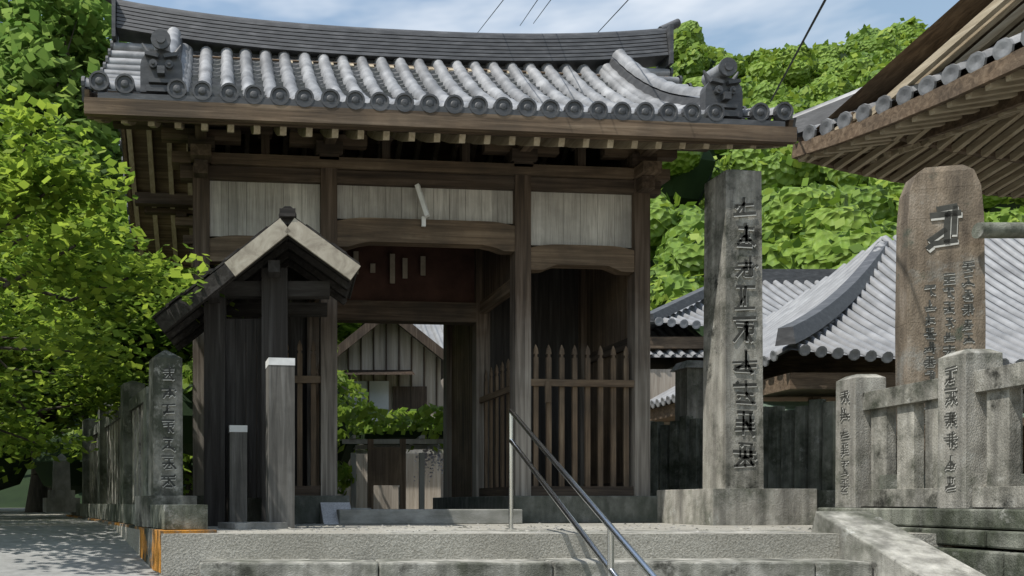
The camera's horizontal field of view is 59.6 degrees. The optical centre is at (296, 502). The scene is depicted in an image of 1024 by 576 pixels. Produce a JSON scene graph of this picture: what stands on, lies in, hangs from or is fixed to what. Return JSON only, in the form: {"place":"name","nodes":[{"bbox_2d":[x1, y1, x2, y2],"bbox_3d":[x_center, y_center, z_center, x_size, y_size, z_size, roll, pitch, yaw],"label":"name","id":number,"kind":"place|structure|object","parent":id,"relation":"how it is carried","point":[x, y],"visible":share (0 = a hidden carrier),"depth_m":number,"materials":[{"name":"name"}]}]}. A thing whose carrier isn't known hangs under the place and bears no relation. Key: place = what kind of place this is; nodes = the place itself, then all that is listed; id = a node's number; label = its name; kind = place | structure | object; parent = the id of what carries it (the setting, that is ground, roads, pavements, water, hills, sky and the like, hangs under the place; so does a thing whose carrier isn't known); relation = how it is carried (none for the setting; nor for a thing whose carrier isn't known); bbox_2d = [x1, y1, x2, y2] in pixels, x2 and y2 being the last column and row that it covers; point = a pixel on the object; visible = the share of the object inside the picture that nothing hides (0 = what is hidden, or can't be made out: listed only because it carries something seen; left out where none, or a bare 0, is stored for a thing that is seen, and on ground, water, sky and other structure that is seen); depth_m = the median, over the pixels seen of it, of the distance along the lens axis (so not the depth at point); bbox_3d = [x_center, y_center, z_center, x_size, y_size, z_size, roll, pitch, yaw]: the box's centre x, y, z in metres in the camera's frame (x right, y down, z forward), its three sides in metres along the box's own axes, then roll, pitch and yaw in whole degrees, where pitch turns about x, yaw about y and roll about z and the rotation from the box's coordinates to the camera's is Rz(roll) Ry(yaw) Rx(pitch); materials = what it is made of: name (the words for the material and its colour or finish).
{"place":"outdoors","nodes":[
{"label":"outdoors","id":0,"kind":"place"},
{"bbox_2d":[0,407,185,507],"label":"hill terrain","id":1,"kind":"structure","parent":0,"point":[14,496],"depth_m":40.39,"materials":[{"name":"green plant"}]},
{"bbox_2d":[63,16,1023,432],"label":"forest trees","id":2,"kind":"object","parent":1,"relation":"on","point":[815,216],"visible":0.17,"depth_m":51.89,"materials":[{"name":"green plant"}]},
{"bbox_2d":[2,0,958,144],"label":"sky","id":3,"kind":"structure","parent":0,"point":[736,26],"materials":[{"name":"blue"}]},
{"bbox_2d":[0,508,967,575],"bbox_3d":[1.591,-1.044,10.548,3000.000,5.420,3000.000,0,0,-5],"label":"ground","id":4,"kind":"structure","parent":0,"point":[49,544],"depth_m":6.82,"materials":[{"name":"concrete"}]},
{"bbox_2d":[0,249,106,417],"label":"maple tree","id":5,"kind":"object","parent":4,"relation":"on","point":[7,316],"visible":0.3,"depth_m":13.28,"materials":[{"name":"green plant"}]},
{"bbox_2d":[43,454,79,511],"bbox_3d":[-3.997,-0.332,14.500,0.550,0.990,0.550,0,0,-22],"label":"monument","id":6,"kind":"object","parent":4,"relation":"on","point":[61,496],"visible":0.79,"depth_m":14.36,"materials":[{"name":"stone"}]},
{"bbox_2d":[0,0,128,497],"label":"ginkgo tree","id":7,"kind":"object","parent":4,"relation":"on","point":[57,46],"visible":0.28,"depth_m":27.14,"materials":[{"name":"green plant"}]},
{"bbox_2d":[0,140,185,512],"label":"tree","id":8,"kind":"object","parent":4,"relation":"on","point":[37,492],"visible":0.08,"depth_m":19.33,"materials":[{"name":"green plant"}]},
{"bbox_2d":[0,83,238,464],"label":"maple tree","id":9,"kind":"object","parent":4,"relation":"on","point":[28,181],"visible":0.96,"depth_m":7.84,"materials":[{"name":"green plant"}]},
{"bbox_2d":[0,234,29,246],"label":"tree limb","id":10,"kind":"object","parent":9,"relation":"attached to","point":[15,243],"visible":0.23,"depth_m":9.31,"materials":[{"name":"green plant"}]},
{"bbox_2d":[66,350,216,572],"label":"fence wall","id":11,"kind":"structure","parent":4,"relation":"on","point":[132,471],"depth_m":7.87,"materials":[{"name":"stone"}]},
{"bbox_2d":[92,233,192,495],"bbox_3d":[-2.474,-3.034,21.620,7.321,8.221,6.413,0,0,31],"label":"tree behind gate","id":12,"kind":"object","parent":4,"relation":"on","point":[185,353],"visible":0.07,"depth_m":19.78,"materials":[{"name":"green plant"}]},
{"bbox_2d":[0,349,373,495],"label":"bushes","id":13,"kind":"object","parent":4,"relation":"on","point":[13,471],"visible":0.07,"depth_m":15.98,"materials":[{"name":"green plant"}]},
{"bbox_2d":[218,522,287,529],"bbox_3d":[-0.420,0.220,8.150,0.550,0.060,0.400,0,0,-28],"label":"flat stone","id":14,"kind":"object","parent":4,"relation":"on","point":[251,525],"visible":0.93,"depth_m":8.00,"materials":[{"name":"stone"}]},
{"bbox_2d":[152,206,360,527],"bbox_3d":[-0.406,-1.363,9.076,2.086,3.226,1.845,0,0,0],"label":"small roofed shelter","id":15,"kind":"object","parent":4,"relation":"on","point":[249,408],"visible":0.97,"depth_m":8.94,"materials":[{"name":"brown wood"}]},
{"bbox_2d":[320,502,350,523],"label":"stone block","id":16,"kind":"structure","parent":4,"relation":"on","point":[328,512],"depth_m":9.95,"materials":[{"name":"grey stone"}]},
{"bbox_2d":[337,323,364,344],"bbox_3d":[1.910,-6.495,32.784,12.940,14.179,12.219,0,0,-5],"label":"tree","id":17,"kind":"object","parent":4,"relation":"on","point":[345,331],"depth_m":30.18,"materials":[{"name":"green plant"}]},
{"bbox_2d":[337,397,442,508],"bbox_3d":[2.258,-0.523,15.369,3.818,2.746,6.462,0,0,-5],"label":"hedge","id":18,"kind":"object","parent":4,"relation":"on","point":[385,446],"visible":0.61,"depth_m":14.96,"materials":[{"name":"green plant"}]},
{"bbox_2d":[197,496,656,523],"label":"gate plinth","id":19,"kind":"structure","parent":4,"relation":"on","point":[526,509],"depth_m":10.28,"materials":[{"name":"grey stone"}]},
{"bbox_2d":[84,50,796,496],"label":"gate","id":20,"kind":"structure","parent":4,"relation":"on","point":[510,254],"depth_m":10.66,"materials":[{"name":"brown wood"}]},
{"bbox_2d":[81,0,796,246],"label":"gate roof tiles","id":21,"kind":"object","parent":20,"relation":"attached to","point":[153,59],"visible":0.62,"depth_m":11.51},
{"bbox_2d":[222,523,811,532],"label":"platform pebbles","id":22,"kind":"object","parent":4,"relation":"on","point":[562,529],"visible":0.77,"depth_m":8.06,"materials":[{"name":"gravel"}]},
{"bbox_2d":[337,313,702,508],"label":"house","id":23,"kind":"structure","parent":4,"relation":"on","point":[394,367],"depth_m":20.00,"materials":[{"name":"grey wood"}]},
{"bbox_2d":[505,409,656,575],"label":"handrail","id":24,"kind":"object","parent":4,"relation":"on","point":[612,533],"visible":1,"depth_m":6.05,"materials":[{"name":"silver metal"}]},
{"bbox_2d":[199,511,985,575],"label":"stone stairs","id":25,"kind":"structure","parent":4,"relation":"on","point":[871,544],"depth_m":6.40,"materials":[{"name":"grey stone"}]},
{"bbox_2d":[657,169,816,524],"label":"stone pillar","id":26,"kind":"structure","parent":4,"relation":"on","point":[733,491],"depth_m":9.69,"materials":[{"name":"stone"}]},
{"bbox_2d":[650,360,835,507],"bbox_3d":[6.327,-0.960,12.234,0.772,2.420,3.798,0,0,-19],"label":"wooden fence","id":27,"kind":"object","parent":4,"relation":"on","point":[799,447],"visible":0.45,"depth_m":11.38,"materials":[{"name":"wood"}]},
{"bbox_2d":[650,235,1023,473],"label":"temple halls","id":28,"kind":"object","parent":4,"relation":"on","point":[824,330],"visible":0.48,"depth_m":19.26,"materials":[{"name":"tile"}]},
{"bbox_2d":[817,507,1023,575],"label":"stone ledge","id":29,"kind":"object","parent":4,"relation":"on","point":[992,540],"depth_m":6.45,"materials":[{"name":"stone"}]},
{"bbox_2d":[792,0,1023,198],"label":"hall roof","id":30,"kind":"structure","parent":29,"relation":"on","point":[946,88],"depth_m":10.26,"materials":[{"name":"brown wood"}]},
{"bbox_2d":[835,349,1023,508],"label":"stone fence","id":31,"kind":"object","parent":29,"relation":"on","point":[972,400],"visible":1,"depth_m":7.01,"materials":[{"name":"stone"}]},
{"bbox_2d":[871,165,1023,507],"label":"stone stele","id":32,"kind":"object","parent":29,"relation":"on","point":[940,309],"visible":0.48,"depth_m":7.79,"materials":[{"name":"stone"}]},
{"bbox_2d":[477,0,825,101],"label":"overhead cables","id":33,"kind":"object","parent":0,"point":[810,27],"visible":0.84,"depth_m":10.61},
{"bbox_2d":[971,222,1023,237],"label":"roof ridge","id":34,"kind":"object","parent":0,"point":[997,229],"visible":1,"depth_m":7.55,"materials":[{"name":"grey stone"}]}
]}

